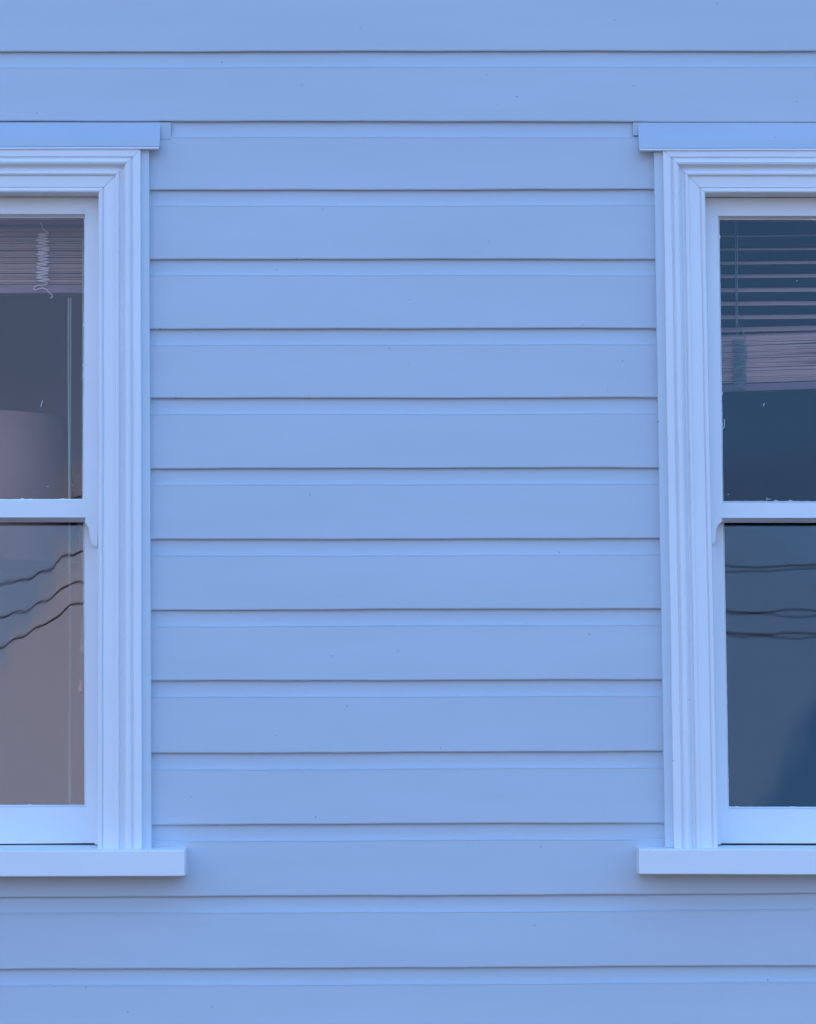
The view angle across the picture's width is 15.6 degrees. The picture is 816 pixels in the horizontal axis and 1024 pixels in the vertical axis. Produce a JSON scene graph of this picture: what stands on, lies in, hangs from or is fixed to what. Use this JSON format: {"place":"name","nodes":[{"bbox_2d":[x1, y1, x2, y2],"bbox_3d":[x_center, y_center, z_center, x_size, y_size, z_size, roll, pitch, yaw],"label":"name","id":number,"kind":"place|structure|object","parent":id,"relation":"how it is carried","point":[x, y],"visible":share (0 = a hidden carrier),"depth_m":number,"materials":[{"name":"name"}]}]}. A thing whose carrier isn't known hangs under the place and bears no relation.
{"place":"outdoors","nodes":[
{"label":"outdoors","id":0,"kind":"place"},
{"label":"ground","id":1,"kind":"structure","parent":0,"visible":0},
{"bbox_2d":[0,0,815,1023],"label":"house","id":2,"kind":"structure","parent":1,"relation":"on","point":[444,612],"depth_m":5.70,"materials":[{"name":"paint"}]},
{"bbox_2d":[0,410,81,570],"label":"floor lamp","id":3,"kind":"object","parent":2,"relation":"on","point":[33,455],"visible":0.92,"depth_m":6.00,"materials":[{"name":"white fabric"}]},
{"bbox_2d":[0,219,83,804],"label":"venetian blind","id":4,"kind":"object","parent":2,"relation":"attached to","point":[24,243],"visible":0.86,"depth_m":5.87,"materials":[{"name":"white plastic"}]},
{"bbox_2d":[0,121,186,876],"bbox_3d":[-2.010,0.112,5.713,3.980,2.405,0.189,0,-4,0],"label":"window","id":5,"kind":"structure","parent":2,"relation":"in","point":[45,172],"depth_m":5.69,"materials":[{"name":"paint"}]},
{"bbox_2d":[633,122,815,874],"bbox_3d":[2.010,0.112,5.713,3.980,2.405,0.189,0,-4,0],"label":"window","id":6,"kind":"structure","parent":2,"relation":"in","point":[764,171],"depth_m":5.69,"materials":[{"name":"paint"}]},
{"bbox_2d":[719,221,815,393],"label":"venetian blind","id":7,"kind":"object","parent":2,"relation":"attached to","point":[741,363],"visible":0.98,"depth_m":5.86,"materials":[{"name":"vinyl"},{"name":"plastic"},{"name":"string"}]}
]}

